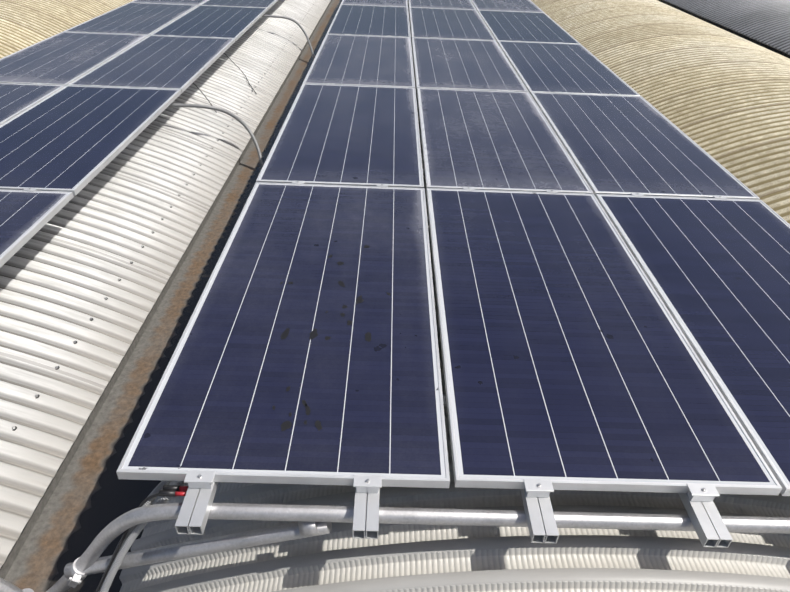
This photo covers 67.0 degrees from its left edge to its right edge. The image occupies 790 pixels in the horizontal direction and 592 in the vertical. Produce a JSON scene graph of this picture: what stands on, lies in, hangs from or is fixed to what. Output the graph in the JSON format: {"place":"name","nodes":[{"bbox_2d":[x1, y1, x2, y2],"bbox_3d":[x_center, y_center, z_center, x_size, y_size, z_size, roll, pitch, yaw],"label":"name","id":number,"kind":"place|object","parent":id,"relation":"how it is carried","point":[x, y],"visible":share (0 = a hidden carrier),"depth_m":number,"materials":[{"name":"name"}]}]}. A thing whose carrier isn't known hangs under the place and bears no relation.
{"place":"outdoors","nodes":[
{"label":"outdoors","id":0,"kind":"place"},
{"bbox_2d":[0,0,133,58],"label":"roof vault","id":1,"kind":"object","parent":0,"point":[24,24],"visible":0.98,"depth_m":9.81,"materials":[{"name":"beige metal"}]},
{"bbox_2d":[0,0,330,567],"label":"roof vault","id":2,"kind":"object","parent":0,"point":[66,267],"visible":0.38,"depth_m":3.71,"materials":[{"name":"white metal"}]},
{"bbox_2d":[0,578,23,591],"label":"frame tube","id":3,"kind":"object","parent":2,"relation":"attached to","point":[6,586],"visible":1,"depth_m":2.06,"materials":[{"name":"metal"}]},
{"bbox_2d":[0,83,64,124],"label":"solar panel","id":4,"kind":"object","parent":2,"relation":"on","point":[16,99],"visible":0.72,"depth_m":5.08,"materials":[{"name":"glass"}]},
{"bbox_2d":[0,189,73,267],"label":"solar panel","id":5,"kind":"object","parent":2,"relation":"on","point":[26,217],"visible":0.88,"depth_m":3.36,"materials":[{"name":"glass"}]},
{"bbox_2d":[0,32,148,85],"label":"solar panel","id":6,"kind":"object","parent":2,"relation":"on","point":[64,58],"visible":0.81,"depth_m":6.19,"materials":[{"name":"glass"}]},
{"bbox_2d":[0,85,181,195],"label":"solar panel","id":7,"kind":"object","parent":2,"relation":"on","point":[75,140],"visible":1,"depth_m":4.40,"materials":[{"name":"glass"}]},
{"bbox_2d":[63,2,197,34],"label":"solar panel","id":8,"kind":"object","parent":2,"relation":"on","point":[140,18],"visible":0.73,"depth_m":7.95,"materials":[{"name":"glass"}]},
{"bbox_2d":[68,35,234,92],"bbox_3d":[-2.445,-2.494,6.312,1.025,0.035,2.170,2,34,-1],"label":"solar panel","id":9,"kind":"object","parent":2,"relation":"on","point":[182,63],"visible":0.88,"depth_m":6.12,"materials":[{"name":"glass"}]},
{"bbox_2d":[12,5,312,430],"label":"roof screws","id":10,"kind":"object","parent":2,"relation":"attached to","point":[56,368],"visible":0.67,"depth_m":3.61,"materials":[{"name":"silver metal"}]},
{"bbox_2d":[132,0,206,5],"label":"solar panel","id":11,"kind":"object","parent":2,"relation":"on","point":[192,2],"visible":0.57,"depth_m":9.14,"materials":[{"name":"glass"}]},
{"bbox_2d":[193,82,216,112],"bbox_3d":[-1.915,-2.016,6.044,0.333,0.247,0.043,25,40,29],"label":"cable strip","id":12,"kind":"object","parent":2,"relation":"on","point":[204,95],"visible":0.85,"depth_m":6.06,"materials":[{"name":"black plastic"}]},
{"bbox_2d":[151,5,267,40],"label":"solar panel","id":13,"kind":"object","parent":2,"relation":"on","point":[236,23],"visible":0.85,"depth_m":7.96,"materials":[{"name":"glass"}]},
{"bbox_2d":[200,0,277,9],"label":"solar panel","id":14,"kind":"object","parent":2,"relation":"on","point":[268,4],"visible":0.62,"depth_m":9.27,"materials":[{"name":"glass"}]},
{"bbox_2d":[224,53,256,93],"bbox_3d":[-1.777,-2.642,7.045,0.134,0.337,0.685,-26,44,-35],"label":"cable strip","id":15,"kind":"object","parent":2,"relation":"on","point":[242,72],"visible":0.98,"depth_m":7.14,"materials":[{"name":"black plastic"}]},
{"bbox_3d":[-2.186,-3.064,7.225,0.075,0.040,13.400,2,34,-1],"label":"array rail","id":16,"kind":"object","parent":2,"relation":"on","visible":0},
{"bbox_2d":[22,2,250,190],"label":"panel clamps","id":17,"kind":"object","parent":16,"relation":"on","point":[29,189],"visible":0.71,"depth_m":5.39,"materials":[{"name":"metal"}]},
{"bbox_2d":[0,0,341,591],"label":"roof gutter","id":18,"kind":"object","parent":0,"point":[89,496],"visible":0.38,"depth_m":3.02,"materials":[{"name":"metal"}]},
{"bbox_2d":[95,493,158,591],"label":"black cable","id":19,"kind":"object","parent":18,"relation":"on","point":[121,542],"visible":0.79,"depth_m":1.91,"materials":[{"name":"black plastic"}]},
{"bbox_2d":[159,485,188,496],"bbox_3d":[-0.682,0.606,1.855,0.090,0.021,0.040,2,34,-1],"label":"connector","id":20,"kind":"object","parent":19,"relation":"attached to","point":[172,490],"visible":0.77,"depth_m":1.84,"materials":[{"name":"black plastic"}]},
{"bbox_2d":[98,480,171,591],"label":"cable","id":21,"kind":"object","parent":18,"relation":"on","point":[159,486],"visible":0.25,"depth_m":1.93,"materials":[{"name":"grey"}]},
{"bbox_2d":[100,481,187,591],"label":"conduit","id":22,"kind":"object","parent":18,"relation":"on","point":[122,553],"visible":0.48,"depth_m":1.89,"materials":[{"name":"grey"}]},
{"bbox_2d":[168,103,263,166],"bbox_3d":[-1.569,-1.411,5.398,1.390,0.603,0.596,16,37,19],"label":"conduit","id":23,"kind":"object","parent":18,"relation":"on","point":[239,120],"visible":0.6,"depth_m":5.46,"materials":[{"name":"grey"}]},
{"bbox_2d":[262,15,314,59],"bbox_3d":[-1.479,-3.782,8.854,1.592,0.603,0.668,25,40,29],"label":"conduit","id":24,"kind":"object","parent":18,"relation":"on","point":[297,23],"visible":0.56,"depth_m":9.00,"materials":[{"name":"grey"}]},
{"bbox_2d":[46,503,789,591],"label":"tube frame","id":25,"kind":"object","parent":18,"relation":"on","point":[108,534],"visible":0.88,"depth_m":1.84,"materials":[{"name":"metal"}]},
{"bbox_2d":[23,588,33,591],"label":"frame coupler","id":26,"kind":"object","parent":25,"relation":"attached to","point":[27,590],"visible":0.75,"depth_m":2.13,"materials":[{"name":"metal"}]},
{"bbox_2d":[68,557,86,587],"bbox_3d":[-1.065,0.931,2.012,0.061,0.055,0.084,30,29,-19],"label":"clamp","id":27,"kind":"object","parent":25,"relation":"attached to","point":[76,577],"visible":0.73,"depth_m":1.99,"materials":[{"name":"metal"}]},
{"bbox_2d":[175,482,218,534],"bbox_3d":[-0.577,-3.113,7.258,0.075,0.040,13.400,2,34,-1],"label":"mounting rail","id":28,"kind":"object","parent":25,"relation":"on","point":[193,515],"visible":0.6,"depth_m":1.77,"materials":[{"name":"silver metal"}]},
{"bbox_2d":[184,470,215,488],"bbox_3d":[-0.596,0.563,1.833,0.086,0.044,0.043,2,34,-1],"label":"end clamp","id":29,"kind":"object","parent":28,"relation":"on","point":[199,479],"visible":1,"depth_m":1.82,"materials":[{"name":"silver metal"}]},
{"bbox_2d":[116,182,449,487],"bbox_3d":[-0.337,-0.045,2.742,1.025,0.035,2.170,2,34,-1],"label":"solar panel","id":30,"kind":"object","parent":28,"relation":"on","point":[237,366],"visible":1,"depth_m":2.30,"materials":[{"name":"glass"}]},
{"bbox_2d":[272,244,390,430],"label":"dirt spots","id":31,"kind":"object","parent":30,"relation":"on","point":[285,425],"visible":1,"depth_m":2.41,"materials":[{"name":"black"}]},
{"bbox_2d":[341,0,407,6],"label":"solar panel","id":32,"kind":"object","parent":28,"relation":"on","point":[399,3],"visible":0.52,"depth_m":9.28,"materials":[{"name":"glass"}]},
{"bbox_2d":[292,4,726,198],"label":"panel clamps","id":33,"kind":"object","parent":28,"relation":"on","point":[547,191],"visible":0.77,"depth_m":3.67,"materials":[{"name":"metal"}]},
{"bbox_2d":[256,83,423,187],"bbox_3d":[-0.331,-1.286,4.549,1.025,0.035,2.170,2,34,-1],"label":"solar panel","id":34,"kind":"object","parent":33,"relation":"on","point":[353,135],"visible":0.92,"depth_m":4.28,"materials":[{"name":"glass"}]},
{"bbox_2d":[303,34,414,87],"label":"solar panel","id":35,"kind":"object","parent":33,"relation":"on","point":[360,60],"visible":0.88,"depth_m":6.16,"materials":[{"name":"glass"}]},
{"bbox_2d":[327,4,410,36],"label":"solar panel","id":36,"kind":"object","parent":33,"relation":"on","point":[365,20],"visible":0.88,"depth_m":8.01,"materials":[{"name":"glass"}]},
{"bbox_2d":[408,0,475,9],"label":"solar panel","id":37,"kind":"object","parent":33,"relation":"in","point":[457,4],"visible":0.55,"depth_m":9.40,"materials":[{"name":"glass"}]},
{"bbox_2d":[409,7,495,40],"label":"solar panel","id":38,"kind":"object","parent":33,"relation":"on","point":[442,23],"visible":0.81,"depth_m":8.03,"materials":[{"name":"glass"}]},
{"bbox_2d":[417,88,592,193],"bbox_3d":[0.710,-1.252,4.568,1.025,0.035,2.170,2,34,-1],"label":"solar panel","id":39,"kind":"object","parent":33,"relation":"on","point":[493,140],"visible":0.83,"depth_m":4.30,"materials":[{"name":"glass"}]},
{"bbox_2d":[477,10,579,43],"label":"solar panel","id":40,"kind":"object","parent":33,"relation":"on","point":[523,26],"visible":0.79,"depth_m":8.05,"materials":[{"name":"glass"}]},
{"bbox_2d":[497,41,640,95],"bbox_3d":[1.754,-2.461,6.394,1.025,0.035,2.170,2,34,-1],"label":"solar panel","id":41,"kind":"object","parent":33,"relation":"on","point":[559,67],"visible":0.81,"depth_m":6.20,"materials":[{"name":"glass"}]},
{"bbox_2d":[426,188,781,494],"bbox_3d":[0.702,-0.014,2.764,1.025,0.035,2.170,2,34,-1],"label":"solar panel","id":42,"kind":"object","parent":33,"relation":"on","point":[571,360],"visible":0.96,"depth_m":2.33,"materials":[{"name":"glass"}]},
{"bbox_2d":[530,92,759,199],"bbox_3d":[1.750,-1.222,4.590,1.025,0.035,2.170,2,34,-1],"label":"solar panel","id":43,"kind":"object","parent":33,"relation":"on","point":[620,145],"visible":0.88,"depth_m":4.32,"materials":[{"name":"glass"}]},
{"bbox_2d":[64,522,331,577],"bbox_3d":[-0.656,0.825,1.949,0.905,0.342,0.052,2,34,-1],"label":"frame tube brace","id":44,"kind":"object","parent":25,"relation":"attached to","point":[269,535],"visible":0.69,"depth_m":1.92,"materials":[{"name":"metal"}]},
{"bbox_2d":[298,521,318,536],"bbox_3d":[-0.266,0.714,1.884,0.055,0.061,0.084,-13,33,9],"label":"pipe fitting","id":45,"kind":"object","parent":25,"relation":"attached to","point":[306,529],"visible":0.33,"depth_m":1.85,"materials":[{"name":"metal"}]},
{"bbox_2d":[353,488,379,538],"bbox_3d":[-0.065,-3.096,7.268,0.075,0.040,13.400,2,34,-1],"label":"mounting rail","id":46,"kind":"object","parent":25,"relation":"on","point":[366,517],"visible":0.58,"depth_m":1.77,"materials":[{"name":"silver metal"}]},
{"bbox_2d":[353,475,381,492],"bbox_3d":[-0.084,0.579,1.843,0.086,0.044,0.043,2,34,-1],"label":"end clamp","id":47,"kind":"object","parent":46,"relation":"on","point":[367,483],"visible":1,"depth_m":1.83,"materials":[{"name":"silver metal"}]},
{"bbox_2d":[520,489,558,542],"bbox_3d":[0.462,-3.079,7.277,0.075,0.040,13.400,2,34,-1],"label":"mounting rail","id":48,"kind":"object","parent":25,"relation":"on","point":[541,522],"visible":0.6,"depth_m":1.79,"materials":[{"name":"silver metal"}]},
{"bbox_2d":[524,479,553,497],"bbox_3d":[0.443,0.596,1.852,0.086,0.044,0.043,2,34,-1],"label":"end clamp","id":49,"kind":"object","parent":48,"relation":"on","point":[538,488],"visible":1,"depth_m":1.84,"materials":[{"name":"silver metal"}]},
{"bbox_2d":[678,493,732,547],"bbox_3d":[0.975,-3.063,7.286,0.075,0.040,13.400,2,34,-1],"label":"mounting rail","id":50,"kind":"object","parent":25,"relation":"on","point":[710,528],"visible":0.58,"depth_m":1.80,"materials":[{"name":"silver metal"}]},
{"bbox_2d":[412,37,527,91],"bbox_3d":[0.713,-2.494,6.375,1.025,0.035,2.170,2,34,-1],"label":"solar panel","id":51,"kind":"object","parent":50,"relation":"on","point":[462,64],"visible":0.92,"depth_m":6.18,"materials":[{"name":"glass"}]},
{"bbox_2d":[687,483,719,501],"bbox_3d":[0.955,0.612,1.861,0.086,0.044,0.043,2,34,-1],"label":"end clamp","id":52,"kind":"object","parent":50,"relation":"on","point":[703,492],"visible":1,"depth_m":1.85,"materials":[{"name":"silver metal"}]},
{"bbox_2d":[119,3,789,591],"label":"roof vault","id":53,"kind":"object","parent":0,"point":[439,559],"visible":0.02,"depth_m":2.00,"materials":[{"name":"white metal"}]},
{"bbox_2d":[443,394,446,406],"bbox_3d":[0.732,0.414,2.287,2.930,0.048,0.048,2,34,-1],"label":"clamp","id":54,"kind":"object","parent":53,"relation":"on","point":[444,401],"visible":0.02,"depth_m":2.26,"materials":[{"name":"metal"}]},
{"bbox_2d":[531,0,789,223],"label":"roof vault","id":55,"kind":"object","parent":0,"point":[720,96],"visible":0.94,"depth_m":7.61,"materials":[{"name":"beige metal"}]},
{"bbox_2d":[658,0,789,58],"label":"roof gutter","id":56,"kind":"object","parent":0,"point":[784,54],"visible":0.27,"depth_m":12.39,"materials":[{"name":"metal"}]},
{"bbox_2d":[664,0,789,54],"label":"roof vault","id":57,"kind":"object","parent":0,"point":[765,22],"visible":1,"depth_m":12.49,"materials":[{"name":"grey metal"}]},
{"bbox_3d":[1.502,-3.046,7.296,0.075,0.040,13.400,2,34,-1],"label":"array","id":58,"kind":"object","parent":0,"visible":0},
{"bbox_2d":[471,0,543,12],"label":"solar panel","id":59,"kind":"object","parent":58,"relation":"on","point":[514,5],"visible":0.66,"depth_m":9.52,"materials":[{"name":"glass"}]},
{"bbox_2d":[595,194,789,495],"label":"solar panel","id":60,"kind":"object","parent":58,"relation":"on","point":[716,272],"visible":0.9,"depth_m":2.83,"materials":[{"name":"glass"}]}
]}

